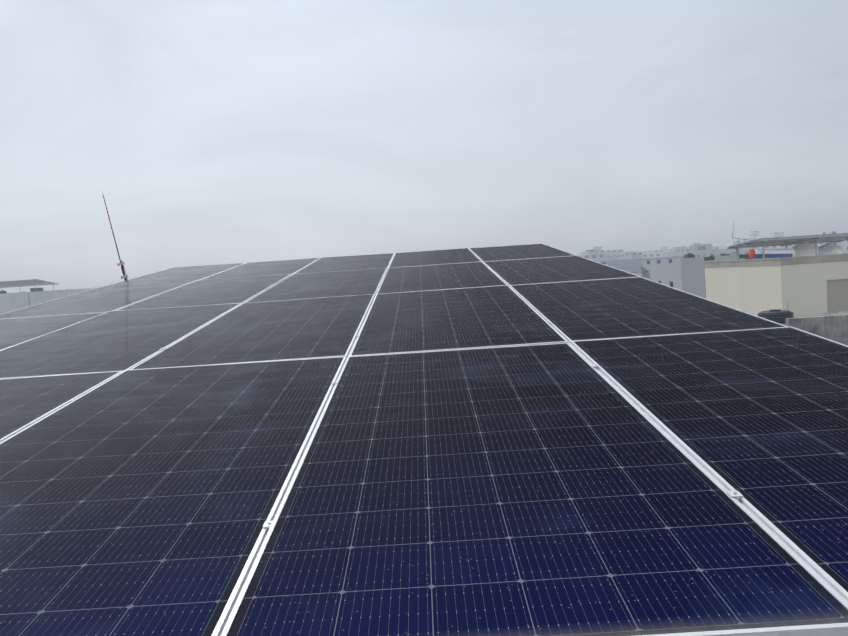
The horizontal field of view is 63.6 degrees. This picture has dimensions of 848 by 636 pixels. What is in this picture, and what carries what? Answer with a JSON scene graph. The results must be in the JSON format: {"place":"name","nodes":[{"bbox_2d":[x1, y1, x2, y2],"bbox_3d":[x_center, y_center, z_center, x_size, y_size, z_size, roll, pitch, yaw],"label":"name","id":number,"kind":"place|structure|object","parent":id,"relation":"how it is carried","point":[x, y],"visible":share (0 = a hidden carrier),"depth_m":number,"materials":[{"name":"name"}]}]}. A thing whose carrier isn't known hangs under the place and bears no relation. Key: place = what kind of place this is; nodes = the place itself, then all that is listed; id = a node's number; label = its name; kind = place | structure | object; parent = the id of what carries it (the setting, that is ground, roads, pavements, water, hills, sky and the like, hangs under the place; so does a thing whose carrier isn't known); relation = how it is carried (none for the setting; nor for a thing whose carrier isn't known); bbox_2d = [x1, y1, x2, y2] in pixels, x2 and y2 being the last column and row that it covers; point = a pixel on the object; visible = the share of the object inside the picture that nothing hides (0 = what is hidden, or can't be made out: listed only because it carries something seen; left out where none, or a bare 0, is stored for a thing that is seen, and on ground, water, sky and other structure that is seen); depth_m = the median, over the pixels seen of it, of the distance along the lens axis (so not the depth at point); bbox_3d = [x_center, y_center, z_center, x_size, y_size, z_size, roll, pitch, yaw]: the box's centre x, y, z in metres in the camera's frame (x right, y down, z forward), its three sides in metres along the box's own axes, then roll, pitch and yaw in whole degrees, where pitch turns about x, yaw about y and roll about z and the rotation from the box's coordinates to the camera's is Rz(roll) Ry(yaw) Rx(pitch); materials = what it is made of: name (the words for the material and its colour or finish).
{"place":"outdoors","nodes":[
{"label":"outdoors","id":0,"kind":"place"},
{"bbox_2d":[0,288,94,313],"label":"neighbour building","id":1,"kind":"structure","parent":0,"point":[9,302],"depth_m":119.19,"materials":[{"name":"concrete"}]},
{"bbox_2d":[0,279,58,291],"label":"solar canopy","id":2,"kind":"object","parent":1,"relation":"on","point":[21,283],"visible":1,"depth_m":124.85,"materials":[{"name":"grey"}]},
{"bbox_2d":[0,0,847,292],"label":"sky","id":3,"kind":"structure","parent":0,"point":[209,132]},
{"bbox_2d":[757,309,793,325],"bbox_3d":[13.957,0.168,27.142,1.500,1.011,1.500,-4,4,0],"label":"black water tank","id":4,"kind":"object","parent":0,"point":[779,316],"visible":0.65,"depth_m":26.62,"materials":[{"name":"black plastic"}]},
{"bbox_2d":[704,253,847,317],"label":"beige building","id":5,"kind":"structure","parent":0,"point":[810,286],"depth_m":30.27,"materials":[{"name":"paint"}]},
{"bbox_2d":[732,222,758,259],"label":"roof antennas","id":6,"kind":"object","parent":5,"relation":"on","point":[754,235],"visible":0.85,"depth_m":36.61,"materials":[{"name":"grey metal"}]},
{"bbox_2d":[749,248,794,258],"bbox_3d":[17.906,-2.852,34.660,2.211,1.471,1.627,-4,4,0],"label":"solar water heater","id":7,"kind":"object","parent":5,"relation":"on","point":[772,253],"visible":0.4,"depth_m":34.96,"materials":[{"name":"white"}]},
{"bbox_2d":[727,233,847,259],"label":"solar canopy","id":8,"kind":"object","parent":5,"relation":"on","point":[792,240],"visible":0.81,"depth_m":36.00,"materials":[{"name":"grey metal"}]},
{"bbox_2d":[792,242,841,256],"bbox_3d":[21.341,-3.341,37.228,2.622,1.677,1.600,-4,4,0],"label":"white water tank","id":9,"kind":"object","parent":5,"relation":"on","point":[805,249],"visible":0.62,"depth_m":36.76,"materials":[{"name":"white plastic"}]},
{"bbox_2d":[785,314,847,345],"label":"terrace wall","id":10,"kind":"structure","parent":0,"point":[833,328],"depth_m":24.15,"materials":[{"name":"concrete"}]},
{"bbox_2d":[786,302,837,315],"bbox_3d":[15.489,0.008,27.384,0.591,1.105,4.732,-3,4,14],"label":"pipe","id":11,"kind":"object","parent":10,"relation":"on","point":[821,313],"visible":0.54,"depth_m":25.15,"materials":[{"name":"grey metal"}]},
{"bbox_3d":[-0.624,7.825,5.948,8.470,11.450,15.648,-4,4,0],"label":"building roof","id":12,"kind":"object","parent":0,"visible":0},
{"bbox_3d":[-0.872,1.704,6.244,5.870,3.737,9.448,-4,10,0],"label":"panel support structure","id":13,"kind":"object","parent":12,"relation":"on","visible":0},
{"bbox_2d":[102,192,128,284],"bbox_3d":[-3.584,-0.377,8.307,0.408,2.312,0.064,-4,4,-7],"label":"lightning rod","id":14,"kind":"object","parent":13,"relation":"on","point":[122,264],"visible":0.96,"depth_m":8.27,"materials":[{"name":"red metal"}]},
{"bbox_2d":[0,244,847,635],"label":"solar panel frames","id":15,"kind":"structure","parent":13,"relation":"on","point":[814,570],"depth_m":2.12,"materials":[{"name":"silver metal"}]},
{"bbox_2d":[0,244,847,635],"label":"solar panels","id":16,"kind":"object","parent":15,"relation":"in","point":[550,490],"visible":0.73,"depth_m":2.09,"materials":[{"name":"blue glass"}]},
{"label":"ground","id":17,"kind":"structure","parent":0,"visible":0},
{"bbox_2d":[24,236,791,291],"bbox_3d":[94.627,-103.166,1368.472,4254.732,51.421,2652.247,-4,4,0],"label":"city blocks","id":18,"kind":"structure","parent":17,"relation":"on","point":[621,253],"depth_m":371.61,"materials":[{"name":"grey concrete"}]},
{"bbox_2d":[604,256,682,272],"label":"solar roof building","id":19,"kind":"structure","parent":17,"relation":"on","point":[631,265],"depth_m":79.83,"materials":[{"name":"grey"}]},
{"bbox_2d":[607,244,758,276],"bbox_3d":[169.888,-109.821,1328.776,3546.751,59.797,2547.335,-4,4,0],"label":"city blocks","id":20,"kind":"structure","parent":17,"relation":"on","point":[682,249],"depth_m":280.85,"materials":[{"name":"grey concrete"}]},
{"bbox_2d":[641,253,748,298],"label":"building","id":21,"kind":"structure","parent":17,"relation":"on","point":[686,273],"depth_m":66.43,"materials":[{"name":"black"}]},
{"bbox_2d":[572,233,838,262],"bbox_3d":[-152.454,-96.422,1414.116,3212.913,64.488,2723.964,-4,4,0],"label":"city blocks","id":22,"kind":"structure","parent":17,"relation":"on","point":[592,254],"depth_m":311.03,"materials":[{"name":"grey concrete"}]},
{"bbox_2d":[578,231,847,265],"bbox_3d":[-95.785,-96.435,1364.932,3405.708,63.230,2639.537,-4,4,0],"label":"city blocks","id":23,"kind":"structure","parent":17,"relation":"on","point":[844,246],"depth_m":287.12,"materials":[{"name":"grey concrete"}]},
{"bbox_2d":[712,233,836,249],"bbox_3d":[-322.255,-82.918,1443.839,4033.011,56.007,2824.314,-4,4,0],"label":"city blocks","id":24,"kind":"structure","parent":17,"relation":"on","point":[726,246],"depth_m":322.12,"materials":[{"name":"grey concrete"}]}
]}

